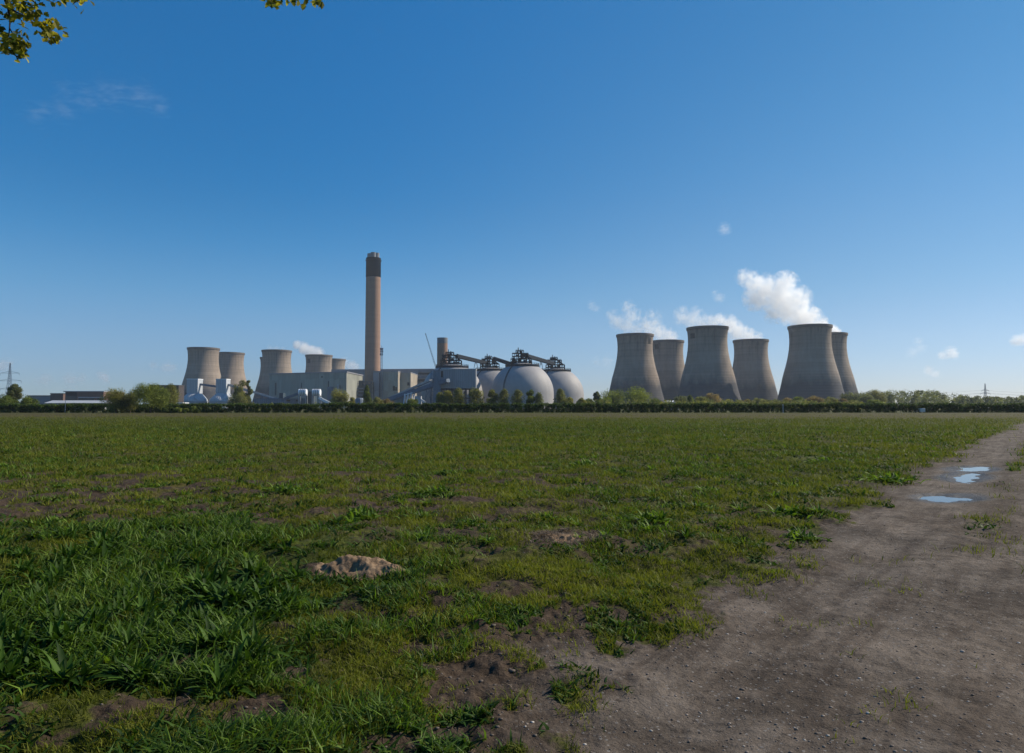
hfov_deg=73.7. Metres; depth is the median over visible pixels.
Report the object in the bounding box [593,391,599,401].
tree
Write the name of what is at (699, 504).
weed plant
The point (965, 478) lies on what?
puddle
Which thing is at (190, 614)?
weed plant
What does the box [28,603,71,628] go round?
weed plant
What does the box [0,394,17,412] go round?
bush
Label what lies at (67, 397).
window
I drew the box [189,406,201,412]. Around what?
bush
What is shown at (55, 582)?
weed plant
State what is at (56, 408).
hedge
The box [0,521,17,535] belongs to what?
weed plant
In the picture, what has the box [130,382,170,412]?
tree
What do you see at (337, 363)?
cooling tower
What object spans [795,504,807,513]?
weed plant
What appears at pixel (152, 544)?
weed plant
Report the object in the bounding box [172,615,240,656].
weed plant
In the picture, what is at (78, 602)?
weed plant
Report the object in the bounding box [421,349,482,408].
storage dome
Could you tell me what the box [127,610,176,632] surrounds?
weed plant
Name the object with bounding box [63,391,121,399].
building
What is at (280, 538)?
weed plant
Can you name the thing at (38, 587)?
weed plant
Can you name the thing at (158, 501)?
weed plant
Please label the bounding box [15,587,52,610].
weed plant
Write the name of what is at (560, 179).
sky
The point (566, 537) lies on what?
earth mound
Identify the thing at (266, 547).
weed plant
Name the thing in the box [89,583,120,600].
weed plant
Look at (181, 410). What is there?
bush
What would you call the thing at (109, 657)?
weed plant
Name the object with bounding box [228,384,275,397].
conveyor gallery
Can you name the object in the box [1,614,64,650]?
weed plant
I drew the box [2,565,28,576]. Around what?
weed plant
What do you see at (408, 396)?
support trestle
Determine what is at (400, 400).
shed
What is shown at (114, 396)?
tree
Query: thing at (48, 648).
weed plant
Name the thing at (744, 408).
hedge
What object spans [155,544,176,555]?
weed plant
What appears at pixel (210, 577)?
weed plant
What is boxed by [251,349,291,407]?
cooling tower
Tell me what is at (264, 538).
weed plant
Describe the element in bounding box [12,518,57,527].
weed plant
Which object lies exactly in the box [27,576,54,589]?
weed plant
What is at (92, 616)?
weed plant
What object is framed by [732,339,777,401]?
cooling tower
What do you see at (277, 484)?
weed plant
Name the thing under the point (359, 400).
silo
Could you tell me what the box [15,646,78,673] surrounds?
weed plant
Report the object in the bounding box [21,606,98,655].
weed plant
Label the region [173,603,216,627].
weed plant
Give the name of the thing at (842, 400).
tree
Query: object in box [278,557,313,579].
weed plant
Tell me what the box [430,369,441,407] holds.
transfer tower
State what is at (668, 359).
cooling tower
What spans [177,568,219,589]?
weed plant
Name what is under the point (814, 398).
tree
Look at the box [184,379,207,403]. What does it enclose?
storage hopper
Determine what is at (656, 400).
bush
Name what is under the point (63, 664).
weed plant
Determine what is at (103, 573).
weed plant
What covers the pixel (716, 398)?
tree
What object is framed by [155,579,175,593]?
weed plant
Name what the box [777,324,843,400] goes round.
cooling tower
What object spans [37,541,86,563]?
weed plant
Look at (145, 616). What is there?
weed plant
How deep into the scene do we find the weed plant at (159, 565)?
6.43 m
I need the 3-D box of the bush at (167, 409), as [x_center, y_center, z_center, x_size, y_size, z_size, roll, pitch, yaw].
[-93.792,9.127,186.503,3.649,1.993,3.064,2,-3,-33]
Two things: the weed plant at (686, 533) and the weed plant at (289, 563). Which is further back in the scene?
the weed plant at (686, 533)
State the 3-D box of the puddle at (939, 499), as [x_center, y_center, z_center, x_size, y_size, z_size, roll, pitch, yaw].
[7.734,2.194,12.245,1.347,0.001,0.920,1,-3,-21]
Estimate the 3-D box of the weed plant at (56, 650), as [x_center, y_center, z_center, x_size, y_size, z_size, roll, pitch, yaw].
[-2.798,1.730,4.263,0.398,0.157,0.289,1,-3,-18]
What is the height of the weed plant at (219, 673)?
0.272 m
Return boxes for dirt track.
[287,423,1023,752]
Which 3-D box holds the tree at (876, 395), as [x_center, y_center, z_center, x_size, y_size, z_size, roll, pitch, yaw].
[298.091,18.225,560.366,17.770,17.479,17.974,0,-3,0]
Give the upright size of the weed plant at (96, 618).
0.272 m
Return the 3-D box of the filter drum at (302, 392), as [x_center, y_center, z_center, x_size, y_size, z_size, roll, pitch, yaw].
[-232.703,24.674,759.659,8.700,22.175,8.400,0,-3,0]
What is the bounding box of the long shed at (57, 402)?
[45,400,110,408]
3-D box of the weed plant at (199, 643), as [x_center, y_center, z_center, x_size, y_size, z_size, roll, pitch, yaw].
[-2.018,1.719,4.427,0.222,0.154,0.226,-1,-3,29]
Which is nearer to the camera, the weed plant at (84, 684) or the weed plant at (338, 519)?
the weed plant at (84, 684)
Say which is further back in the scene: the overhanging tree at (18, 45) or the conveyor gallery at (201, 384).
the conveyor gallery at (201, 384)
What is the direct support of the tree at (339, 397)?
on the field
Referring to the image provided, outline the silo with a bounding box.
[354,398,362,405]
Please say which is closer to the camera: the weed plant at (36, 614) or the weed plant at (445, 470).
the weed plant at (36, 614)
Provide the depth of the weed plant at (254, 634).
4.40 m
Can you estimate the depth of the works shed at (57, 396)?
639.76 m
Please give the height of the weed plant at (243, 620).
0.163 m
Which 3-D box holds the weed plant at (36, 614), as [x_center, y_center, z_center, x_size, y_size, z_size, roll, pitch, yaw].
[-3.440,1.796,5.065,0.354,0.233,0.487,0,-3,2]
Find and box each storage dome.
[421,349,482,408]
[477,354,503,402]
[491,347,553,408]
[543,355,583,408]
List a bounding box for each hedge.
[0,403,167,412]
[166,402,551,412]
[551,402,876,412]
[874,402,1023,412]
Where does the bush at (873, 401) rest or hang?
on the field
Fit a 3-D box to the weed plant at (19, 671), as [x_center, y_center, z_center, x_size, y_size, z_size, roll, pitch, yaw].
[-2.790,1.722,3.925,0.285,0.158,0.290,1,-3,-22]
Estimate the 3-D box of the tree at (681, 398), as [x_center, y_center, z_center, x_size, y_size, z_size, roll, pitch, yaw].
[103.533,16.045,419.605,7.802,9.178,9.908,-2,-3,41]
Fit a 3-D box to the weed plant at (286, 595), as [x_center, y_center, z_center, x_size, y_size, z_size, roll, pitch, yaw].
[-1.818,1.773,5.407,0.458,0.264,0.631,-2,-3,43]
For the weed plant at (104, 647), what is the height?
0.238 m
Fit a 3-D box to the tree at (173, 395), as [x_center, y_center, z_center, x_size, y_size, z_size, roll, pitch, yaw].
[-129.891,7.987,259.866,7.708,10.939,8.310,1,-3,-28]
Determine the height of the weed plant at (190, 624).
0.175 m
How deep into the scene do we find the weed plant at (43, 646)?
4.26 m
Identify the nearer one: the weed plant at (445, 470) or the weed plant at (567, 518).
the weed plant at (567, 518)
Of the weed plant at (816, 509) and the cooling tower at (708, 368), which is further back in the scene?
the cooling tower at (708, 368)
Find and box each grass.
[0,432,1019,752]
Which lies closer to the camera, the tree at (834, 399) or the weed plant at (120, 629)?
the weed plant at (120, 629)
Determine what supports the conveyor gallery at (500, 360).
on the storage dome at (524, 376)
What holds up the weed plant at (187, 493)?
on the field
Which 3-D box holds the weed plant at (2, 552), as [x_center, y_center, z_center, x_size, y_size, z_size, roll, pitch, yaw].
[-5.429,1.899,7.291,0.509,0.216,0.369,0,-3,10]
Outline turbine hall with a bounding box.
[269,371,362,407]
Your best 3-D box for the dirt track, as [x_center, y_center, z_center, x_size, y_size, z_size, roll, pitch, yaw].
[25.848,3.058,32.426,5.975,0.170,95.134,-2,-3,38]
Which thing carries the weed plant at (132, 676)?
on the field
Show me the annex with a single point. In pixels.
(395, 382)
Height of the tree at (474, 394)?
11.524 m
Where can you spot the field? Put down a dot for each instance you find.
(482, 666)
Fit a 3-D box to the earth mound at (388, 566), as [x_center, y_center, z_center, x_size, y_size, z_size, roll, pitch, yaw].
[-1.161,1.889,6.582,0.432,0.168,0.324,0,-3,0]
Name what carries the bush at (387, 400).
on the field
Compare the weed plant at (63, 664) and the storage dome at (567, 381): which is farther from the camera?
the storage dome at (567, 381)
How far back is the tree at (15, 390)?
229.31 m
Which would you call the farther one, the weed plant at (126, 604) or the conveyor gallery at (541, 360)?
the conveyor gallery at (541, 360)
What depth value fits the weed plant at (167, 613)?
5.09 m
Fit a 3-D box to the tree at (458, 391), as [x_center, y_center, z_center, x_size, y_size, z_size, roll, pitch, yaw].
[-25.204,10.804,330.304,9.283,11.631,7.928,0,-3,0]
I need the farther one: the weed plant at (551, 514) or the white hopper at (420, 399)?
the white hopper at (420, 399)
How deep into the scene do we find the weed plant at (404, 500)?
11.27 m
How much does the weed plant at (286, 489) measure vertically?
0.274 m
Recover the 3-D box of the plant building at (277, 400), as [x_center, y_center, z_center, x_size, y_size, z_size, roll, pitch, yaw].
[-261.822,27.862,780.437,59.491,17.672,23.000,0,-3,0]
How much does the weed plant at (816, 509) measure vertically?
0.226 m
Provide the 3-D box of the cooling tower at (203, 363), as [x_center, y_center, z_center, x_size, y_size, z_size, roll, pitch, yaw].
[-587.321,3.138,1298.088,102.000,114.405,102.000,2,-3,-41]
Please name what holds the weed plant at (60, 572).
on the field
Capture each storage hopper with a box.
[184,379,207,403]
[209,379,234,407]
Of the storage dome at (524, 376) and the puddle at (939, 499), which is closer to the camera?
the puddle at (939, 499)
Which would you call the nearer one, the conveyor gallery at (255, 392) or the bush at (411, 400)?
the bush at (411, 400)
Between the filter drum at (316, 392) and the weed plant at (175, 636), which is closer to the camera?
the weed plant at (175, 636)
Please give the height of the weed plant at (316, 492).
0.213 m
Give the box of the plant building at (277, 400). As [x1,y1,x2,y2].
[253,393,304,407]
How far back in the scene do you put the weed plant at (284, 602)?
5.32 m
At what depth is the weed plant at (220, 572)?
6.44 m
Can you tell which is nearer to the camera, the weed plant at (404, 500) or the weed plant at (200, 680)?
the weed plant at (200, 680)
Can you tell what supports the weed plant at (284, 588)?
on the field
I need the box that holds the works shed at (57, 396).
[50,393,64,400]
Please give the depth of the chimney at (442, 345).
757.11 m
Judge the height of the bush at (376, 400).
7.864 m
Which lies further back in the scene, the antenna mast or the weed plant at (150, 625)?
the antenna mast
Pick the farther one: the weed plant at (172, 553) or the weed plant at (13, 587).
the weed plant at (172, 553)
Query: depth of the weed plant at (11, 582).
6.09 m
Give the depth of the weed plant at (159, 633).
4.61 m
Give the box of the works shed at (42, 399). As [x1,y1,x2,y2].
[27,395,49,404]
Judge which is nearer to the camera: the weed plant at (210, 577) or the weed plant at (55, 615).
the weed plant at (55, 615)
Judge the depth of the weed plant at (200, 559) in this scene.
6.80 m
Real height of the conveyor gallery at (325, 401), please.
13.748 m
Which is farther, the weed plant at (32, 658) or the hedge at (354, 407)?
the hedge at (354, 407)
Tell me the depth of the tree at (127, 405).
191.26 m
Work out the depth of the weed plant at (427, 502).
11.15 m
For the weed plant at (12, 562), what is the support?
on the field
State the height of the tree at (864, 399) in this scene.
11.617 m
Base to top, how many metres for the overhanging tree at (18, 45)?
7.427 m
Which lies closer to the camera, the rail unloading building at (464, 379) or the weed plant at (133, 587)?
the weed plant at (133, 587)
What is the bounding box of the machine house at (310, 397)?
[306,391,316,404]
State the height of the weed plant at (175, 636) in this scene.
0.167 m
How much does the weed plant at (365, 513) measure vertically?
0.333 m
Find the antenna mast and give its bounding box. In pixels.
[380,345,382,398]
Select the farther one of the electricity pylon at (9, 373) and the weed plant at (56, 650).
the electricity pylon at (9, 373)
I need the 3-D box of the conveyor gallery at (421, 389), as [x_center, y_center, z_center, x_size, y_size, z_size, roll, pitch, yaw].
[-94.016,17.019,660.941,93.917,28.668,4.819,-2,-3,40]
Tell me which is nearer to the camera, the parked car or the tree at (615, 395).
the parked car
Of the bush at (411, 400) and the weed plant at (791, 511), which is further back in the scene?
the bush at (411, 400)
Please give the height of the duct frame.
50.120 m
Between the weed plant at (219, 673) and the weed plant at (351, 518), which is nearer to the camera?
the weed plant at (219, 673)
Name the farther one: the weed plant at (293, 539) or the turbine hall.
the turbine hall
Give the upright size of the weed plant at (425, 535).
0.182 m
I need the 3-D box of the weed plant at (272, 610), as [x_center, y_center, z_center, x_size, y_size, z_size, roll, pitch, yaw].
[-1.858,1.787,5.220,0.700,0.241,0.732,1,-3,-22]
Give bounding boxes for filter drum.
[298,389,307,403]
[312,389,320,407]
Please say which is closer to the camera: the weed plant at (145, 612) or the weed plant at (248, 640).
the weed plant at (248, 640)
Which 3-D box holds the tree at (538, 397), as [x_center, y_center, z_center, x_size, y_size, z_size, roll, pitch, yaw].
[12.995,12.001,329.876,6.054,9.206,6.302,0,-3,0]
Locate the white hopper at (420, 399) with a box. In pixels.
[415,396,425,404]
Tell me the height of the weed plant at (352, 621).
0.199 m
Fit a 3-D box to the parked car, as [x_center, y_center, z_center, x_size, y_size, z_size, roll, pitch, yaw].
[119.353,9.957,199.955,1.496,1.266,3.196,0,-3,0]
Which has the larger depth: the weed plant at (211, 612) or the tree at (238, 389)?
the tree at (238, 389)
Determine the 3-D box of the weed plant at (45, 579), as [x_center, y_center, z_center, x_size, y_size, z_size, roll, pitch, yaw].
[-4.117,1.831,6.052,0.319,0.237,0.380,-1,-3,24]
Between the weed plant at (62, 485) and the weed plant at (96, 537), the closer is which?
the weed plant at (96, 537)
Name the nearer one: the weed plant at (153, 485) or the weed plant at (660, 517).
the weed plant at (660, 517)
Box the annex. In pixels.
[373,371,417,402]
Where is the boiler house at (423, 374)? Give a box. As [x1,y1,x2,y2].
[331,369,432,395]
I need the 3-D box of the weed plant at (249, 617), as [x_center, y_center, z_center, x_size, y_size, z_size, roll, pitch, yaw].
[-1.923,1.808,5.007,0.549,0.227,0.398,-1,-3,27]
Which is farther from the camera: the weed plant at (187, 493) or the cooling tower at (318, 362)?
the cooling tower at (318, 362)
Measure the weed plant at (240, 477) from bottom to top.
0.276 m
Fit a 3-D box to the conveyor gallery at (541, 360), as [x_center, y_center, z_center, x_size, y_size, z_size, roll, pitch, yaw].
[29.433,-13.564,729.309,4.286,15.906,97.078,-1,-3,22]
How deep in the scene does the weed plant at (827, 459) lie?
20.05 m
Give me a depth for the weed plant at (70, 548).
7.05 m
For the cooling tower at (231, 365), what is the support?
on the field
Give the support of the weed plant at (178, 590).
on the field
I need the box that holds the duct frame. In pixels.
[357,380,374,399]
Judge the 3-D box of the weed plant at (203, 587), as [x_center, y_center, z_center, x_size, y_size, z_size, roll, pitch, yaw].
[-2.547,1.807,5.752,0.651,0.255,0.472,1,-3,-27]
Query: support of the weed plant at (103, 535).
on the field
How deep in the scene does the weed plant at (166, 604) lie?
5.48 m
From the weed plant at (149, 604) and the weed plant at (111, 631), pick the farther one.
the weed plant at (149, 604)
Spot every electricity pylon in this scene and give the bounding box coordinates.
[0,363,21,395]
[980,384,988,395]
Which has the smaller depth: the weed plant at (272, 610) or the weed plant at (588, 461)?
the weed plant at (272, 610)
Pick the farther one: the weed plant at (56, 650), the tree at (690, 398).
the tree at (690, 398)
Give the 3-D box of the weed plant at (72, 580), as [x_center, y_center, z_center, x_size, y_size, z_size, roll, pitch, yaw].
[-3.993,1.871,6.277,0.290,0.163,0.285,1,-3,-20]
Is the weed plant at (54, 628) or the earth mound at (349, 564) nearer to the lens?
the weed plant at (54, 628)
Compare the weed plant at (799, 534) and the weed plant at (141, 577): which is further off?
the weed plant at (799, 534)
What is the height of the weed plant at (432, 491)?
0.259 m
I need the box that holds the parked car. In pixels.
[916,408,924,412]
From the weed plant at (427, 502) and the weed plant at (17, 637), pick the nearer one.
the weed plant at (17, 637)
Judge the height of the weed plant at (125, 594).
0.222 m
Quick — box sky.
[0,0,1023,403]
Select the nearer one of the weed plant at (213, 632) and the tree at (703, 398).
the weed plant at (213, 632)
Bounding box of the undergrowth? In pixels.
[15,398,863,410]
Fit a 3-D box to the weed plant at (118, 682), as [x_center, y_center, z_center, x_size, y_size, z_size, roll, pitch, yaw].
[-2.186,1.720,3.998,0.582,0.237,0.423,2,-3,-40]
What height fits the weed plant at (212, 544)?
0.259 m
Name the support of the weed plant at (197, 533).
on the field
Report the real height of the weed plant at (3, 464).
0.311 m
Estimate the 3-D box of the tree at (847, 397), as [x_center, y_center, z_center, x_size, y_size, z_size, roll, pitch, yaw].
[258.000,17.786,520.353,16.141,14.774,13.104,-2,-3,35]
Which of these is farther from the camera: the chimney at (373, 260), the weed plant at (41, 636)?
the chimney at (373, 260)
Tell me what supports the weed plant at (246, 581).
on the field
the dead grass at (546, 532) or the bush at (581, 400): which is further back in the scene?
the bush at (581, 400)
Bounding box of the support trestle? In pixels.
[403,392,414,403]
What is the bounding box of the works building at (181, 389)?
[149,385,184,401]
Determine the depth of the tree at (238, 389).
418.31 m
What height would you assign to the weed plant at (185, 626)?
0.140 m
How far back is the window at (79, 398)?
597.37 m
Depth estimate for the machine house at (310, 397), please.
765.95 m
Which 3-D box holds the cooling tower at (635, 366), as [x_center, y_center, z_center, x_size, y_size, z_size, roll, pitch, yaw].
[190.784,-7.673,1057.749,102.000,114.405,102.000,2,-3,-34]
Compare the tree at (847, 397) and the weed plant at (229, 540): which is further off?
the tree at (847, 397)
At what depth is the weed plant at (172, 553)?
7.03 m
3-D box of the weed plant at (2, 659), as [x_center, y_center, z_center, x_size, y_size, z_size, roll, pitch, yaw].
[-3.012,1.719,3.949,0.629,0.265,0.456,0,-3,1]
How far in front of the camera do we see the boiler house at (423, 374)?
1199.20 m
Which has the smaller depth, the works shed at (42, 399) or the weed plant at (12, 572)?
the weed plant at (12, 572)
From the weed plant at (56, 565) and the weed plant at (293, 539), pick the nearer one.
the weed plant at (56, 565)
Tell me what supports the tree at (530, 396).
on the field
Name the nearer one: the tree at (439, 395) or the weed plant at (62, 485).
the weed plant at (62, 485)
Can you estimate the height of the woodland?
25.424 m
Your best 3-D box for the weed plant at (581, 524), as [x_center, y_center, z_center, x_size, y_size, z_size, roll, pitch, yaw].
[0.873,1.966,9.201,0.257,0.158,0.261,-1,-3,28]
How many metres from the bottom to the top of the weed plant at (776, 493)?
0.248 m
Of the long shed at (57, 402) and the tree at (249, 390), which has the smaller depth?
the tree at (249, 390)
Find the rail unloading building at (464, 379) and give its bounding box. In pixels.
[441,369,476,403]
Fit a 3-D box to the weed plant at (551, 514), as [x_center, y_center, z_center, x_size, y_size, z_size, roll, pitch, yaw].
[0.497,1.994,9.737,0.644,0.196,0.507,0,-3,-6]
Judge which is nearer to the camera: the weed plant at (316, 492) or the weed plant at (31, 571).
the weed plant at (31, 571)
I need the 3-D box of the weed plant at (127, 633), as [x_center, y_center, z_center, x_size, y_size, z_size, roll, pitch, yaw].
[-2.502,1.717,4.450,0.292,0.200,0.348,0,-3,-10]
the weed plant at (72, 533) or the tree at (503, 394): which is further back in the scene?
the tree at (503, 394)
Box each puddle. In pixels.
[919,496,972,501]
[953,467,989,482]
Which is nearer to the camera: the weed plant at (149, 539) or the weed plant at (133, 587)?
the weed plant at (133, 587)
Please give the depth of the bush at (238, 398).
413.42 m
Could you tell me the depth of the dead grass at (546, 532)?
8.23 m
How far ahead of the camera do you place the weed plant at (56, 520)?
9.25 m
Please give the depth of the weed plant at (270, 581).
5.99 m
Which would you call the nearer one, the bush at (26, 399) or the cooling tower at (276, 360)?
the bush at (26, 399)
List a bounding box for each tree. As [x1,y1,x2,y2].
[0,0,323,62]
[6,383,23,411]
[98,388,127,412]
[120,388,138,412]
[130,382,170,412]
[163,383,181,404]
[232,380,248,402]
[244,380,252,407]
[331,388,348,409]
[363,385,371,402]
[435,392,445,408]
[441,390,454,408]
[450,387,466,410]
[469,387,484,408]
[486,389,498,408]
[497,388,510,410]
[509,389,525,409]
[525,389,534,403]
[533,392,543,410]
[553,388,567,409]
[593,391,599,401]
[600,388,625,406]
[623,386,651,402]
[674,395,686,409]
[687,395,693,409]
[694,395,711,402]
[706,392,722,408]
[753,397,769,403]
[792,396,803,402]
[806,395,823,402]
[824,397,837,402]
[838,398,847,407]
[839,391,859,404]
[856,394,873,402]
[864,389,887,401]
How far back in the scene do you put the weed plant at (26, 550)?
7.24 m
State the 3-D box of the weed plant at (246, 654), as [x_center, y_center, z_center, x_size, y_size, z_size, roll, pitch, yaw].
[-1.633,1.708,4.146,0.432,0.242,0.595,1,-3,-16]
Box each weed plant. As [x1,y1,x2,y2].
[0,462,12,467]
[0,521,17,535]
[0,530,19,545]
[0,542,14,558]
[0,573,26,589]
[0,609,48,641]
[0,628,11,648]
[0,635,46,686]
[0,637,23,663]
[0,641,129,700]
[0,654,35,671]
[0,663,47,690]
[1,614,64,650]
[2,542,43,564]
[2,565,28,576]
[3,583,21,597]
[3,614,50,653]
[4,631,87,675]
[5,557,22,567]
[6,553,43,573]
[10,564,48,581]
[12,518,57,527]
[12,580,61,598]
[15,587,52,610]
[15,637,56,657]
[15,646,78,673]
[16,671,53,688]
[19,577,41,590]
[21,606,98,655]
[23,602,77,623]
[25,571,68,590]
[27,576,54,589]
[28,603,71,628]
[31,558,84,585]
[33,593,72,613]
[35,575,72,592]
[35,606,78,630]
[35,641,84,657]
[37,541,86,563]
[38,514,66,523]
[41,523,84,543]
[41,533,61,541]
[41,561,71,572]
[47,482,80,487]
[49,546,91,572]
[54,542,81,559]
[56,604,123,631]
[58,665,99,689]
[59,530,143,560]
[63,571,91,586]
[67,603,122,632]
[69,593,102,606]
[74,570,105,588]
[74,609,113,637]
[78,632,112,659]
[81,523,125,547]
[81,528,110,546]
[84,604,120,618]
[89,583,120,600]
[92,566,119,581]
[97,643,135,669]
[97,648,167,694]
[98,597,134,617]
[101,587,154,604]
[103,621,135,638]
[104,621,133,646]
[104,645,157,686]
[106,622,156,654]
[108,596,145,616]
[108,603,165,627]
[112,665,166,690]
[114,569,170,588]
[115,581,155,597]
[120,654,179,697]
[121,585,174,615]
[122,615,152,632]
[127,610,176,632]
[132,636,156,658]
[134,532,166,545]
[134,605,158,622]
[135,481,162,487]
[138,625,176,641]
[139,541,158,551]
[141,499,168,505]
[144,554,183,581]
[146,594,179,609]
[150,616,178,636]
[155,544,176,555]
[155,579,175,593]
[155,602,197,624]
[157,547,178,559]
[158,629,194,644]
[160,609,187,621]
[165,594,197,611]
[168,556,232,596]
[168,582,199,598]
[168,614,205,635]
[170,551,220,571]
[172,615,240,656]
[173,565,295,617]
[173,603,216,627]
[173,606,205,626]
[176,487,193,495]
[176,538,199,553]
[176,634,202,649]
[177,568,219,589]
[180,616,195,637]
[182,643,270,698]
[183,573,228,601]
[183,630,217,652]
[185,524,217,540]
[186,670,213,696]
[190,613,270,656]
[197,601,238,621]
[198,535,238,551]
[198,599,253,623]
[201,657,239,678]
[208,632,272,687]
[209,566,237,580]
[217,618,293,658]
[220,534,245,548]
[226,556,279,584]
[229,588,308,626]
[230,616,258,634]
[233,473,251,483]
[233,572,251,588]
[233,606,270,625]
[236,548,260,560]
[237,530,277,549]
[240,566,290,589]
[242,582,309,618]
[247,628,277,656]
[256,491,268,498]
[256,538,281,552]
[258,481,306,492]
[261,593,302,612]
[269,482,312,494]
[270,581,315,601]
[271,535,297,555]
[275,564,317,585]
[277,531,290,540]
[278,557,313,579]
[280,534,300,542]
[303,487,334,493]
[327,615,365,633]
[329,512,350,525]
[340,503,388,520]
[342,514,361,523]
[392,495,412,504]
[395,509,436,520]
[412,485,459,495]
[414,526,438,539]
[418,496,436,505]
[435,468,460,474]
[478,530,497,545]
[530,510,563,520]
[556,513,577,522]
[569,458,596,465]
[569,516,585,525]
[594,528,614,535]
[627,508,679,524]
[637,517,661,531]
[646,463,657,470]
[672,499,721,509]
[672,524,701,538]
[698,485,720,492]
[730,498,751,511]
[759,503,814,517]
[763,489,782,499]
[774,480,803,487]
[779,527,826,542]
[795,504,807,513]
[805,455,845,462]
[808,503,829,514]
[856,471,930,483]
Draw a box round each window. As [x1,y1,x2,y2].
[66,396,76,399]
[79,398,93,399]
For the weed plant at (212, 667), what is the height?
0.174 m
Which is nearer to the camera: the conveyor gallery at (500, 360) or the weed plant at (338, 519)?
the weed plant at (338, 519)
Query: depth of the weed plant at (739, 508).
10.66 m
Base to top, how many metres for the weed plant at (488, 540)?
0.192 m
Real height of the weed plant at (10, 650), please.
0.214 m
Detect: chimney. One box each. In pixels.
[364,252,381,384]
[437,337,447,365]
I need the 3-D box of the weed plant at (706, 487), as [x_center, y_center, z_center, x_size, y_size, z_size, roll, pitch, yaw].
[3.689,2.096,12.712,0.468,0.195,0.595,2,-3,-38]
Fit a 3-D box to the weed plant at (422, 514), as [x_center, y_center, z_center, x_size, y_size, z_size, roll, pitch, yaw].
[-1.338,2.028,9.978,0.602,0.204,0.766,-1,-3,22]
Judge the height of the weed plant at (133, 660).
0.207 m
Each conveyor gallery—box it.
[200,383,215,386]
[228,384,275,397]
[284,393,297,399]
[318,396,328,403]
[382,378,449,401]
[392,379,429,400]
[457,354,487,367]
[493,357,510,363]
[524,354,553,369]
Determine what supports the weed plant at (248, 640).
on the field
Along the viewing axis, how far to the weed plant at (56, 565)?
6.57 m
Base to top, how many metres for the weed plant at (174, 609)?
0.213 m
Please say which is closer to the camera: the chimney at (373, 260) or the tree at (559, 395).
the tree at (559, 395)
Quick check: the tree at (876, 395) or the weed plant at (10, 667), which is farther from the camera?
the tree at (876, 395)
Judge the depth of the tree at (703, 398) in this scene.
417.06 m
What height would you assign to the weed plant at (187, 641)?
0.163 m
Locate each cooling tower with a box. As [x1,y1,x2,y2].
[182,347,221,402]
[219,352,251,402]
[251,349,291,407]
[305,354,332,371]
[332,358,345,368]
[609,333,663,407]
[653,339,684,400]
[677,325,740,407]
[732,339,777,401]
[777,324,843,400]
[831,332,858,395]
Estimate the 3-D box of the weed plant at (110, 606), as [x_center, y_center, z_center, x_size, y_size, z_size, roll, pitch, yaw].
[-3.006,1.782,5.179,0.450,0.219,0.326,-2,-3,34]
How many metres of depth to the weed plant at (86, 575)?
6.04 m
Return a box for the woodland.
[850,389,1023,408]
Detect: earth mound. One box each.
[313,554,390,580]
[383,564,404,575]
[546,534,585,542]
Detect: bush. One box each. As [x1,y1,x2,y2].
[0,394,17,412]
[19,394,39,412]
[161,407,174,412]
[173,407,192,412]
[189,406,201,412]
[226,392,249,408]
[372,396,383,403]
[382,398,394,408]
[407,398,418,409]
[561,397,572,409]
[576,397,586,409]
[596,397,611,409]
[648,398,661,409]
[866,399,884,408]
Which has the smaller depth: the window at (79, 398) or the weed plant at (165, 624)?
the weed plant at (165, 624)
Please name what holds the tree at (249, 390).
on the field
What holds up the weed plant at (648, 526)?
on the field
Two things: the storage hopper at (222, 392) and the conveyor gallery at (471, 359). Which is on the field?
the storage hopper at (222, 392)
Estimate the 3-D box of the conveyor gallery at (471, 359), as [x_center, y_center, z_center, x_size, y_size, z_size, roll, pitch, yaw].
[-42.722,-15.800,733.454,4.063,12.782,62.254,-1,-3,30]
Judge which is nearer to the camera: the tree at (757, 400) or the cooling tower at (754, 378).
the tree at (757, 400)
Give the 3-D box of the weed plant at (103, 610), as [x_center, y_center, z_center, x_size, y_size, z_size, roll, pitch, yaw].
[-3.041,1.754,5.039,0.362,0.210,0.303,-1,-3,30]
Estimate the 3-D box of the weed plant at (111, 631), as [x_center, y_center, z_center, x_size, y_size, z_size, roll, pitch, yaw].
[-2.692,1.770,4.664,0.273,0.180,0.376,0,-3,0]
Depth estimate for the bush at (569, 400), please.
330.55 m
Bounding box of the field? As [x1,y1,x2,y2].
[0,408,1023,752]
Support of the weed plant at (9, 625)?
on the field
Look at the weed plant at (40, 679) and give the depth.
3.82 m
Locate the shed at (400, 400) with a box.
[391,398,404,408]
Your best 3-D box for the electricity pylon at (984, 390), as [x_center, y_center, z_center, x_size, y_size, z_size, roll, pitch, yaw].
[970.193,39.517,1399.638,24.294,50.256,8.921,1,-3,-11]
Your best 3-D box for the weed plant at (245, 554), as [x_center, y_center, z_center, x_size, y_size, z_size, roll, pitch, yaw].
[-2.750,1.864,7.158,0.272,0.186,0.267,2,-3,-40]
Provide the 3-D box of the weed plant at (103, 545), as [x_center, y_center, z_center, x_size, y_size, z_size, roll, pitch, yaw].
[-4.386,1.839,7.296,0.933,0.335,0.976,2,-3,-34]
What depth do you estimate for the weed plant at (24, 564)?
6.64 m
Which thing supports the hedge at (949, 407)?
on the field
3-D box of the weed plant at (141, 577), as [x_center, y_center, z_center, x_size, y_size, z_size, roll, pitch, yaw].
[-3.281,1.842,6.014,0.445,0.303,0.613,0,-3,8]

